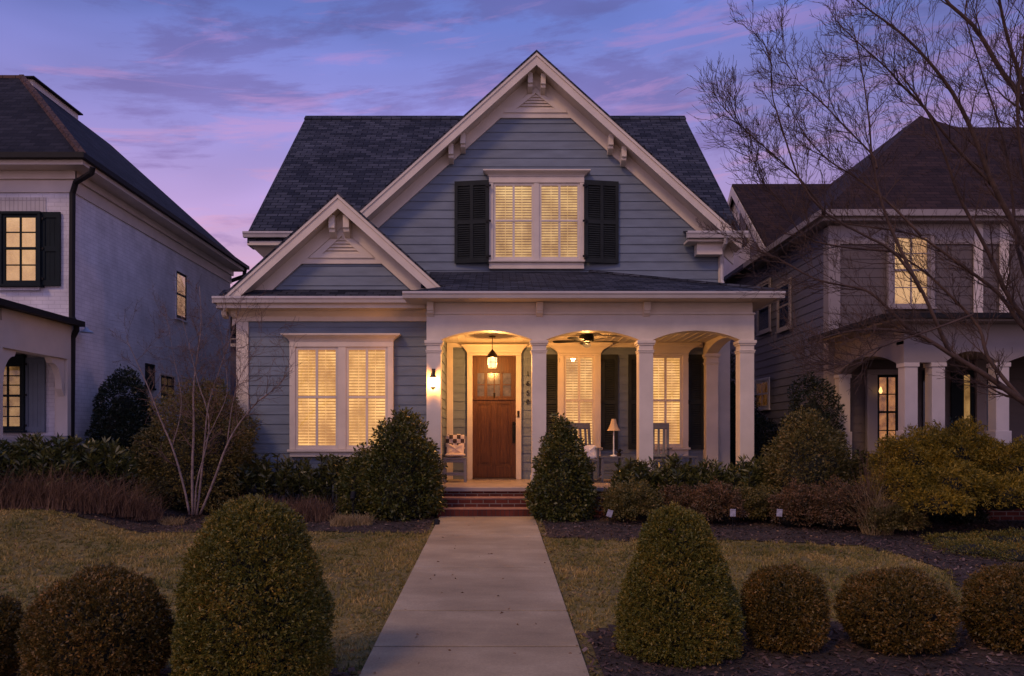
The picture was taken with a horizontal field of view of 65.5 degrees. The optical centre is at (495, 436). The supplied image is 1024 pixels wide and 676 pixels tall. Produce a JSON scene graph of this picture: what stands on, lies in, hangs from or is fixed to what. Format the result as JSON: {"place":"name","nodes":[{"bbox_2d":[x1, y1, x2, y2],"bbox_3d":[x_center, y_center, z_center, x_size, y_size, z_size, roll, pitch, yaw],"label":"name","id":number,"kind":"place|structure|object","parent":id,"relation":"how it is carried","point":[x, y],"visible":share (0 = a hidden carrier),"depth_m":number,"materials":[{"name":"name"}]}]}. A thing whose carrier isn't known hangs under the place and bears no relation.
{"place":"outdoors","nodes":[
{"label":"outdoors","id":0,"kind":"place"},
{"bbox_2d":[359,516,588,675],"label":"path","id":1,"kind":"structure","parent":0,"point":[474,630],"depth_m":7.00,"materials":[{"name":"concrete"}]},
{"bbox_2d":[0,499,962,675],"bbox_3d":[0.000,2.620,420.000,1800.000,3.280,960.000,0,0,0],"label":"ground","id":2,"kind":"structure","parent":0,"point":[58,545],"depth_m":9.28,"materials":[{"name":"green plant"}]},
{"bbox_2d":[0,74,249,492],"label":"brick house","id":3,"kind":"structure","parent":2,"relation":"on","point":[98,233],"depth_m":14.57,"materials":[{"name":"white brick"}]},
{"bbox_2d":[3,354,27,432],"bbox_3d":[-8.657,-0.760,13.920,0.872,1.373,0.140,0,0,0],"label":"window","id":4,"kind":"structure","parent":3,"relation":"in","point":[14,372],"depth_m":13.93,"materials":[{"name":"glass"}]},
{"bbox_2d":[0,211,43,287],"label":"window","id":5,"kind":"structure","parent":3,"relation":"in","point":[20,231],"depth_m":13.94,"materials":[{"name":"glass"}]},
{"bbox_2d":[80,326,93,332],"bbox_3d":[-7.282,-1.931,14.148,0.243,0.150,0.239,0,0,-44],"label":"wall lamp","id":6,"kind":"object","parent":3,"relation":"attached to","point":[85,330],"visible":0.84,"depth_m":14.11,"materials":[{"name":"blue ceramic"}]},
{"bbox_2d":[145,363,155,389],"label":"window","id":7,"kind":"structure","parent":3,"relation":"in","point":[152,366],"depth_m":17.05,"materials":[{"name":"black glass"}]},
{"bbox_2d":[159,373,174,399],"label":"window","id":8,"kind":"structure","parent":3,"relation":"in","point":[162,378],"depth_m":17.87,"materials":[{"name":"black glass"}]},
{"bbox_2d":[174,269,188,322],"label":"window","id":9,"kind":"structure","parent":3,"relation":"in","point":[181,276],"depth_m":18.73,"materials":[{"name":"glass"}]},
{"bbox_2d":[9,668,350,675],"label":"mulch bed","id":10,"kind":"object","parent":2,"relation":"on","point":[333,673],"visible":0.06,"depth_m":5.50,"materials":[{"name":"brown soil"}]},
{"bbox_2d":[0,593,26,675],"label":"clipped ball shrub","id":11,"kind":"object","parent":10,"relation":"on","point":[11,612],"visible":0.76,"depth_m":5.28,"materials":[{"name":"green plant"}]},
{"bbox_2d":[14,560,176,675],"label":"clipped ball shrub","id":12,"kind":"object","parent":10,"relation":"on","point":[95,628],"visible":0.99,"depth_m":4.95,"materials":[{"name":"green plant"}]},
{"bbox_2d":[167,490,337,675],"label":"clipped cone shrub","id":13,"kind":"object","parent":10,"relation":"on","point":[254,599],"visible":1,"depth_m":4.91,"materials":[{"name":"green plant"}]},
{"bbox_2d":[6,492,436,532],"bbox_3d":[-6.450,1.179,13.400,11.100,0.422,4.300,0,0,0],"label":"mulch bed","id":14,"kind":"object","parent":2,"relation":"on","point":[400,525],"visible":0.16,"depth_m":12.01,"materials":[{"name":"brown soil"}]},
{"bbox_2d":[0,438,44,503],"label":"laurel shrub","id":15,"kind":"object","parent":14,"relation":"on","point":[5,454],"visible":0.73,"depth_m":11.64,"materials":[{"name":"green plant"}]},
{"bbox_2d":[0,461,49,509],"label":"dry grass","id":16,"kind":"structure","parent":14,"relation":"on","point":[9,499],"depth_m":11.41,"materials":[{"name":"brown plant"}]},
{"bbox_2d":[0,431,68,503],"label":"laurel shrub","id":17,"kind":"object","parent":14,"relation":"on","point":[24,446],"visible":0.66,"depth_m":11.80,"materials":[{"name":"green plant"}]},
{"bbox_2d":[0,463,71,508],"bbox_3d":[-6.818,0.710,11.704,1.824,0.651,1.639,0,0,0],"label":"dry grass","id":18,"kind":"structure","parent":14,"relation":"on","point":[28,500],"depth_m":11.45,"materials":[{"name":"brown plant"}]},
{"bbox_2d":[31,432,102,495],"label":"laurel shrub","id":19,"kind":"object","parent":14,"relation":"on","point":[73,458],"visible":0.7,"depth_m":12.01,"materials":[{"name":"green plant"}]},
{"bbox_2d":[3,465,143,513],"bbox_3d":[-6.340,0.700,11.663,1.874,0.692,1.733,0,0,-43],"label":"dry grass","id":20,"kind":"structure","parent":14,"relation":"on","point":[54,500],"depth_m":11.47,"materials":[{"name":"brown plant"}]},
{"bbox_2d":[75,436,138,500],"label":"laurel shrub","id":21,"kind":"object","parent":14,"relation":"on","point":[113,458],"visible":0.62,"depth_m":12.25,"materials":[{"name":"green plant"}]},
{"bbox_2d":[67,473,173,517],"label":"dry grass","id":22,"kind":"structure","parent":14,"relation":"on","point":[122,511],"depth_m":11.91,"materials":[{"name":"brown plant"}]},
{"bbox_2d":[83,364,160,491],"bbox_3d":[-6.709,-0.156,14.367,1.267,2.330,1.303,0,0,0],"label":"evergreen shrub","id":23,"kind":"object","parent":14,"relation":"on","point":[124,420],"visible":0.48,"depth_m":14.05,"materials":[{"name":"green plant"}]},
{"bbox_2d":[96,491,182,520],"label":"dry grass","id":24,"kind":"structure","parent":14,"relation":"on","point":[150,513],"depth_m":12.12,"materials":[{"name":"brown plant"}]},
{"bbox_2d":[158,515,185,525],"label":"grass tuft","id":25,"kind":"object","parent":14,"relation":"on","point":[171,521],"visible":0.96,"depth_m":12.25,"materials":[{"name":"brown plant"}]},
{"bbox_2d":[125,376,260,513],"bbox_3d":[-5.278,0.112,14.018,2.296,2.410,2.350,0,0,0],"label":"evergreen shrub","id":26,"kind":"object","parent":14,"relation":"on","point":[164,474],"visible":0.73,"depth_m":13.44,"materials":[{"name":"green plant"}]},
{"bbox_2d":[109,274,303,514],"bbox_3d":[-4.552,-0.684,12.780,3.304,3.868,1.640,0,0,0],"label":"bare tree","id":27,"kind":"object","parent":14,"relation":"on","point":[194,508],"visible":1,"depth_m":12.66,"materials":[{"name":"brown plant"}]},
{"bbox_2d":[230,453,294,503],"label":"laurel shrub","id":28,"kind":"object","parent":14,"relation":"on","point":[265,475],"visible":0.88,"depth_m":13.79,"materials":[{"name":"green plant"}]},
{"bbox_2d":[274,494,315,520],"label":"twiggy clump","id":29,"kind":"object","parent":14,"relation":"on","point":[298,506],"visible":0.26,"depth_m":12.58,"materials":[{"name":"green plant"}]},
{"bbox_2d":[275,454,326,512],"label":"laurel shrub","id":30,"kind":"object","parent":14,"relation":"on","point":[296,479],"visible":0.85,"depth_m":13.76,"materials":[{"name":"green plant"}]},
{"bbox_2d":[275,493,342,521],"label":"twiggy clump","id":31,"kind":"object","parent":14,"relation":"on","point":[315,515],"visible":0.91,"depth_m":12.61,"materials":[{"name":"brown plant"}]},
{"bbox_2d":[306,453,356,512],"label":"laurel shrub","id":32,"kind":"object","parent":14,"relation":"on","point":[332,466],"visible":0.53,"depth_m":13.81,"materials":[{"name":"green plant"}]},
{"bbox_2d":[327,512,359,526],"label":"grass tuft","id":33,"kind":"object","parent":14,"relation":"on","point":[339,520],"visible":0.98,"depth_m":12.14,"materials":[{"name":"brown plant"}]},
{"bbox_2d":[350,491,356,517],"bbox_3d":[-2.280,1.109,12.708,0.100,0.486,0.161,0,0,0],"label":"spotlight","id":34,"kind":"object","parent":14,"relation":"on","point":[353,495],"visible":0.95,"depth_m":12.69,"materials":[{"name":"black metal"}]},
{"bbox_2d":[342,513,376,525],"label":"grass tuft","id":35,"kind":"object","parent":14,"relation":"on","point":[363,522],"visible":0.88,"depth_m":12.26,"materials":[{"name":"brown plant"}]},
{"bbox_2d":[332,440,387,517],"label":"holly shrub","id":36,"kind":"object","parent":14,"relation":"on","point":[348,481],"visible":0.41,"depth_m":13.17,"materials":[{"name":"green plant"}]},
{"bbox_2d":[357,405,447,521],"bbox_3d":[-1.583,0.437,13.165,1.603,1.931,1.666,0,0,0],"label":"holly shrub","id":37,"kind":"object","parent":14,"relation":"on","point":[403,485],"visible":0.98,"depth_m":12.79,"materials":[{"name":"green plant"}]},
{"bbox_2d":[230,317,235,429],"bbox_3d":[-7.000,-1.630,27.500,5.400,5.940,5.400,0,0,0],"label":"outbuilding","id":38,"kind":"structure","parent":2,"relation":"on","point":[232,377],"depth_m":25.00,"materials":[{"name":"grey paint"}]},
{"bbox_2d":[230,335,235,346],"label":"window","id":39,"kind":"structure","parent":38,"relation":"in","point":[233,337],"depth_m":24.93,"materials":[{"name":"glass"}]},
{"bbox_2d":[434,519,439,524],"bbox_3d":[-0.905,1.336,12.208,0.100,0.153,0.161,0,0,0],"label":"spotlight","id":40,"kind":"object","parent":2,"relation":"on","point":[436,521],"visible":0.68,"depth_m":12.20,"materials":[{"name":"black metal"}]},
{"bbox_2d":[212,50,785,517],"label":"house","id":41,"kind":"structure","parent":2,"relation":"on","point":[532,208],"depth_m":16.21,"materials":[{"name":"blue paint"}]},
{"bbox_2d":[280,333,400,456],"bbox_3d":[-2.812,-0.755,14.467,2.152,2.235,0.205,0,0,0],"label":"window","id":42,"kind":"structure","parent":41,"relation":"in","point":[342,385],"depth_m":14.53,"materials":[{"name":"glass"}]},
{"bbox_2d":[430,369,435,389],"bbox_3d":[-1.085,-1.000,13.816,0.120,0.382,0.173,0,0,0],"label":"wall lamp","id":43,"kind":"object","parent":41,"relation":"attached to","point":[433,380],"visible":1,"depth_m":13.75,"materials":[{"name":"white glass"}]},
{"bbox_2d":[443,436,466,481],"bbox_3d":[-0.784,0.430,15.400,0.450,0.880,0.420,0,0,0],"label":"side chair","id":44,"kind":"object","parent":41,"relation":"on","point":[455,460],"visible":0.77,"depth_m":15.21,"materials":[{"name":"grey paint"}]},
{"bbox_2d":[445,453,464,456],"bbox_3d":[-0.784,0.350,15.380,0.400,0.089,0.380,0,0,0],"label":"seat cushion","id":45,"kind":"object","parent":44,"relation":"on","point":[454,455],"visible":0.99,"depth_m":15.22,"materials":[{"name":"beige fabric"}]},
{"bbox_2d":[446,444,463,453],"bbox_3d":[-0.784,0.240,15.400,0.340,0.226,0.121,0,0,0],"label":"throw pillow","id":46,"kind":"object","parent":45,"relation":"on","point":[455,448],"visible":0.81,"depth_m":15.38,"materials":[{"name":"beige fabric"}]},
{"bbox_2d":[446,434,464,449],"bbox_3d":[-0.784,0.110,15.460,0.380,0.335,0.132,0,0,0],"label":"throw pillow","id":47,"kind":"object","parent":45,"relation":"on","point":[452,439],"visible":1,"depth_m":15.43,"materials":[{"name":"fabric"}]},
{"bbox_2d":[487,336,497,368],"bbox_3d":[-0.065,-1.617,15.200,0.220,0.617,0.220,0,0,0],"label":"pendant lamp","id":48,"kind":"object","parent":41,"relation":"hanging from","point":[492,356],"visible":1,"depth_m":15.14,"materials":[{"name":"white glass"}]},
{"bbox_2d":[472,356,515,478],"bbox_3d":[-0.030,-0.397,16.305,0.890,2.532,0.130,0,0,0],"label":"door","id":49,"kind":"structure","parent":41,"relation":"in","point":[494,390],"depth_m":16.33,"materials":[{"name":"brown wood"}]},
{"bbox_2d":[483,169,590,268],"bbox_3d":[0.837,-4.446,16.268,2.187,2.000,0.205,0,0,0],"label":"window","id":50,"kind":"structure","parent":41,"relation":"in","point":[536,216],"depth_m":16.31,"materials":[{"name":"glass"}]},
{"bbox_2d":[548,342,611,455],"bbox_3d":[1.712,-0.765,16.268,1.322,2.312,0.205,0,0,0],"label":"window","id":51,"kind":"structure","parent":41,"relation":"in","point":[579,367],"depth_m":16.30,"materials":[{"name":"glass"}]},
{"bbox_2d":[553,334,615,346],"bbox_3d":[1.718,-1.818,15.056,1.256,0.255,1.208,0,0,0],"label":"ceiling fan","id":52,"kind":"object","parent":41,"relation":"hanging from","point":[585,340],"visible":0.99,"depth_m":14.92,"materials":[{"name":"black metal"}]},
{"bbox_2d":[569,423,601,481],"bbox_3d":[1.671,0.296,15.350,0.630,1.142,0.853,0,0,-8],"label":"rocking chair","id":53,"kind":"object","parent":41,"relation":"on","point":[580,426],"visible":0.31,"depth_m":15.68,"materials":[{"name":"grey paint"}]},
{"bbox_2d":[581,445,596,458],"bbox_3d":[1.783,0.290,15.300,0.340,0.266,0.132,0,0,0],"label":"throw pillow","id":54,"kind":"object","parent":53,"relation":"on","point":[591,450],"visible":0.62,"depth_m":15.27,"materials":[{"name":"white fabric"}]},
{"bbox_2d":[599,456,624,482],"bbox_3d":[2.217,0.620,15.300,0.460,0.500,0.460,0,0,0],"label":"side table","id":55,"kind":"object","parent":41,"relation":"on","point":[601,467],"visible":0.69,"depth_m":15.09,"materials":[{"name":"grey paint"}]},
{"bbox_2d":[607,419,619,455],"bbox_3d":[2.263,0.012,15.250,0.240,0.714,0.240,0,0,22],"label":"table lamp","id":56,"kind":"object","parent":55,"relation":"on","point":[613,426],"visible":0.94,"depth_m":15.20,"materials":[{"name":"beige fabric"}]},
{"bbox_2d":[653,423,671,461],"bbox_3d":[3.081,0.296,15.350,0.630,1.142,0.853,0,0,14],"label":"rocking chair","id":57,"kind":"object","parent":41,"relation":"on","point":[659,426],"visible":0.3,"depth_m":15.61,"materials":[{"name":"grey paint"}]},
{"bbox_2d":[632,342,700,455],"bbox_3d":[3.483,-0.765,16.268,1.374,2.312,0.205,0,0,0],"label":"window","id":58,"kind":"structure","parent":41,"relation":"in","point":[670,359],"depth_m":16.31,"materials":[{"name":"yellow glass"}]},
{"bbox_2d":[678,456,698,470],"bbox_3d":[3.590,0.620,15.300,0.500,0.500,0.500,0,0,0],"label":"side table","id":59,"kind":"object","parent":41,"relation":"on","point":[691,457],"visible":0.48,"depth_m":15.05,"materials":[{"name":"grey paint"}]},
{"bbox_2d":[730,350,763,463],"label":"evergreen shrub","id":60,"kind":"object","parent":2,"relation":"on","point":[732,414],"visible":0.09,"depth_m":19.06,"materials":[{"name":"green plant"}]},
{"bbox_2d":[733,413,782,465],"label":"evergreen shrub","id":61,"kind":"object","parent":2,"relation":"on","point":[760,440],"visible":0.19,"depth_m":16.77,"materials":[{"name":"green plant"}]},
{"bbox_2d":[542,514,1023,590],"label":"mulch bed","id":62,"kind":"object","parent":2,"relation":"on","point":[899,536],"visible":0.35,"depth_m":11.45,"materials":[{"name":"brown soil"}]},
{"bbox_2d":[522,412,600,522],"bbox_3d":[1.086,0.491,12.928,1.214,1.810,1.205,0,0,-42],"label":"holly shrub","id":63,"kind":"object","parent":62,"relation":"on","point":[558,479],"visible":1,"depth_m":12.67,"materials":[{"name":"green plant"}]},
{"bbox_2d":[587,506,606,517],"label":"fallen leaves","id":64,"kind":"object","parent":62,"relation":"on","point":[599,513],"visible":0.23,"depth_m":13.12,"materials":[{"name":"brown plant"}]},
{"bbox_2d":[606,509,612,524],"bbox_3d":[1.765,1.243,12.301,0.111,0.250,0.020,0,0,0],"label":"plant tag","id":65,"kind":"object","parent":62,"relation":"on","point":[609,513],"visible":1,"depth_m":12.30,"materials":[{"name":"white metal"}]},
{"bbox_2d":[597,474,664,520],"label":"shrub","id":66,"kind":"object","parent":62,"relation":"on","point":[623,502],"visible":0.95,"depth_m":12.37,"materials":[{"name":"green plant"}]},
{"bbox_2d":[609,456,664,516],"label":"laurel shrub","id":67,"kind":"object","parent":62,"relation":"on","point":[640,472],"visible":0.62,"depth_m":13.21,"materials":[{"name":"green plant"}]},
{"bbox_2d":[655,482,698,511],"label":"shrub","id":68,"kind":"object","parent":62,"relation":"on","point":[680,495],"visible":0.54,"depth_m":12.63,"materials":[{"name":"brown plant"}]},
{"bbox_2d":[653,452,705,497],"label":"laurel shrub","id":69,"kind":"object","parent":62,"relation":"on","point":[673,473],"visible":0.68,"depth_m":13.16,"materials":[{"name":"green plant"}]},
{"bbox_2d":[682,455,735,488],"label":"laurel shrub","id":70,"kind":"object","parent":62,"relation":"on","point":[710,473],"visible":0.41,"depth_m":13.23,"materials":[{"name":"green plant"}]},
{"bbox_2d":[686,476,749,523],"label":"shrub","id":71,"kind":"object","parent":62,"relation":"on","point":[714,501],"visible":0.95,"depth_m":12.13,"materials":[{"name":"brown plant"}]},
{"bbox_2d":[730,509,735,530],"bbox_3d":[3.489,1.227,11.701,0.084,0.331,0.020,0,0,0],"label":"plant tag","id":72,"kind":"object","parent":62,"relation":"on","point":[732,513],"visible":1,"depth_m":11.70,"materials":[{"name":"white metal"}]},
{"bbox_2d":[720,454,773,516],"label":"laurel shrub","id":73,"kind":"object","parent":62,"relation":"on","point":[746,472],"visible":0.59,"depth_m":13.09,"materials":[{"name":"green plant"}]},
{"bbox_2d":[733,482,781,520],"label":"shrub","id":74,"kind":"object","parent":62,"relation":"on","point":[755,504],"visible":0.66,"depth_m":12.37,"materials":[{"name":"green plant"}]},
{"bbox_2d":[759,452,783,488],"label":"laurel shrub","id":75,"kind":"object","parent":62,"relation":"on","point":[773,481],"visible":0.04,"depth_m":13.10,"materials":[{"name":"green plant"}]},
{"bbox_2d":[776,509,782,529],"bbox_3d":[4.194,1.227,11.751,0.090,0.326,0.020,0,0,0],"label":"plant tag","id":76,"kind":"object","parent":62,"relation":"on","point":[779,512],"visible":1,"depth_m":11.75,"materials":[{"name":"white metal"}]},
{"bbox_2d":[765,476,845,526],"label":"shrub","id":77,"kind":"object","parent":62,"relation":"on","point":[797,503],"visible":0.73,"depth_m":11.88,"materials":[{"name":"brown plant"}]},
{"bbox_2d":[756,404,864,517],"bbox_3d":[5.094,0.426,13.002,1.702,1.926,1.765,0,0,0],"label":"evergreen shrub","id":78,"kind":"object","parent":62,"relation":"on","point":[812,456],"visible":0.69,"depth_m":12.69,"materials":[{"name":"green plant"}]},
{"bbox_2d":[777,371,849,455],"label":"evergreen shrub","id":79,"kind":"object","parent":62,"relation":"on","point":[813,402],"visible":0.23,"depth_m":14.87,"materials":[{"name":"green plant"}]},
{"bbox_2d":[799,474,890,528],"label":"shrub","id":80,"kind":"object","parent":62,"relation":"on","point":[838,508],"visible":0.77,"depth_m":11.55,"materials":[{"name":"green plant"}]},
{"bbox_2d":[677,0,1023,405],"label":"bare tree","id":81,"kind":"object","parent":62,"relation":"on","point":[1009,302],"visible":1,"depth_m":9.21,"materials":[{"name":"brown plant"}]},
{"bbox_2d":[844,448,886,487],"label":"laurel shrub","id":82,"kind":"object","parent":62,"relation":"on","point":[864,460],"visible":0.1,"depth_m":13.30,"materials":[{"name":"green plant"}]},
{"bbox_2d":[809,471,926,535],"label":"ornamental grass","id":83,"kind":"object","parent":62,"relation":"on","point":[867,531],"depth_m":11.29,"materials":[{"name":"brown plant"}]},
{"bbox_2d":[852,443,888,530],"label":"ornamental grass","id":84,"kind":"object","parent":62,"relation":"on","point":[868,486],"depth_m":11.48,"materials":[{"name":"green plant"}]},
{"bbox_2d":[857,498,931,532],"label":"shrub","id":85,"kind":"object","parent":62,"relation":"on","point":[904,520],"visible":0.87,"depth_m":11.17,"materials":[{"name":"green plant"}]},
{"bbox_2d":[856,414,1023,515],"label":"conifer shrub","id":86,"kind":"object","parent":62,"relation":"on","point":[958,472],"visible":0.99,"depth_m":11.49,"materials":[{"name":"green plant"}]},
{"bbox_2d":[927,417,991,524],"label":"evergreen shrub","id":87,"kind":"object","parent":62,"relation":"on","point":[968,518],"visible":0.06,"depth_m":12.36,"materials":[{"name":"green plant"}]},
{"bbox_2d":[916,526,1023,562],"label":"ground cover","id":88,"kind":"object","parent":62,"relation":"on","point":[1008,547],"visible":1,"depth_m":10.02,"materials":[{"name":"green plant"}]},
{"bbox_2d":[586,617,1023,675],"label":"mulch bed","id":89,"kind":"object","parent":2,"relation":"on","point":[974,668],"visible":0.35,"depth_m":5.73,"materials":[{"name":"brown soil"}]},
{"bbox_2d":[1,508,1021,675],"bbox_3d":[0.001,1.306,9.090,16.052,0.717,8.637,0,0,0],"label":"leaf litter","id":90,"kind":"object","parent":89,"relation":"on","point":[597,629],"visible":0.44,"depth_m":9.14,"materials":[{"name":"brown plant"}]},
{"bbox_2d":[6,491,1023,675],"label":"bark mulch","id":91,"kind":"object","parent":89,"relation":"on","point":[768,662],"visible":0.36,"depth_m":6.39,"materials":[{"name":"brown wood"}]},
{"bbox_2d":[612,500,752,668],"bbox_3d":[1.391,1.063,5.999,1.036,1.163,1.008,0,0,0],"label":"clipped cone shrub","id":92,"kind":"object","parent":89,"relation":"on","point":[681,596],"visible":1,"depth_m":5.73,"materials":[{"name":"green plant"}]},
{"bbox_2d":[739,558,832,655],"bbox_3d":[2.198,1.275,6.106,0.722,0.704,0.716,0,0,0],"label":"clipped ball shrub","id":93,"kind":"object","parent":89,"relation":"on","point":[781,608],"visible":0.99,"depth_m":5.90,"materials":[{"name":"green plant"}]},
{"bbox_2d":[832,561,966,656],"bbox_3d":[3.070,1.289,6.098,0.905,0.686,0.908,0,0,0],"label":"clipped ball shrub","id":94,"kind":"object","parent":89,"relation":"on","point":[895,609],"visible":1,"depth_m":5.84,"materials":[{"name":"green plant"}]},
{"bbox_2d":[960,562,1023,652],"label":"clipped ball shrub","id":95,"kind":"object","parent":89,"relation":"on","point":[994,602],"visible":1,"depth_m":5.98,"materials":[{"name":"green plant"}]},
{"bbox_2d":[724,116,1023,519],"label":"taupe house","id":96,"kind":"structure","parent":2,"relation":"on","point":[912,393],"depth_m":15.49,"materials":[{"name":"paint"}]},
{"bbox_2d":[754,377,769,410],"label":"window","id":97,"kind":"structure","parent":96,"relation":"in","point":[761,386],"depth_m":19.19,"materials":[{"name":"grey glass"}]},
{"bbox_2d":[756,277,771,336],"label":"window","id":98,"kind":"structure","parent":96,"relation":"in","point":[763,314],"depth_m":19.12,"materials":[{"name":"grey glass"}]},
{"bbox_2d":[775,277,791,333],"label":"window","id":99,"kind":"structure","parent":96,"relation":"in","point":[781,324],"depth_m":17.79,"materials":[{"name":"grey glass"}]},
{"bbox_2d":[864,369,897,453],"bbox_3d":[7.591,-0.489,15.390,0.876,1.631,0.140,0,0,0],"label":"window","id":100,"kind":"structure","parent":96,"relation":"in","point":[881,410],"depth_m":15.40,"materials":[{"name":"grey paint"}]},
{"bbox_2d":[885,230,936,309],"bbox_3d":[8.051,-3.239,15.400,0.963,1.543,0.140,0,0,0],"label":"window","id":101,"kind":"structure","parent":96,"relation":"in","point":[899,300],"depth_m":15.41,"materials":[{"name":"yellow glass"}]},
{"bbox_2d":[923,370,987,430],"bbox_3d":[9.048,-0.126,15.455,1.490,2.333,0.030,0,0,0],"label":"dark window","id":102,"kind":"structure","parent":96,"relation":"in","point":[923,370],"depth_m":15.44,"materials":[{"name":"black glass"}]},
{"bbox_2d":[951,370,973,443],"bbox_3d":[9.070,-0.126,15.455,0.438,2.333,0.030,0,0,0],"label":"door","id":103,"kind":"structure","parent":96,"relation":"in","point":[957,394],"depth_m":15.44,"materials":[{"name":"grey paint"}]},
{"bbox_2d":[474,479,514,479],"bbox_3d":[-0.030,0.862,16.091,0.840,0.016,0.259,0,0,0],"label":"doormat","id":104,"kind":"object","parent":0,"point":[494,479],"visible":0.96,"depth_m":15.99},
{"bbox_2d":[0,0,1023,287],"label":"sky","id":105,"kind":"structure","parent":0,"point":[208,100],"materials":[{"name":"purple"}]},
{"bbox_2d":[616,448,622,455],"bbox_3d":[2.357,0.289,15.199,0.161,0.160,0.159,0,0,0],"label":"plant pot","id":106,"kind":"object","parent":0,"point":[619,451],"visible":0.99,"depth_m":15.17,"materials":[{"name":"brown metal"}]}
]}

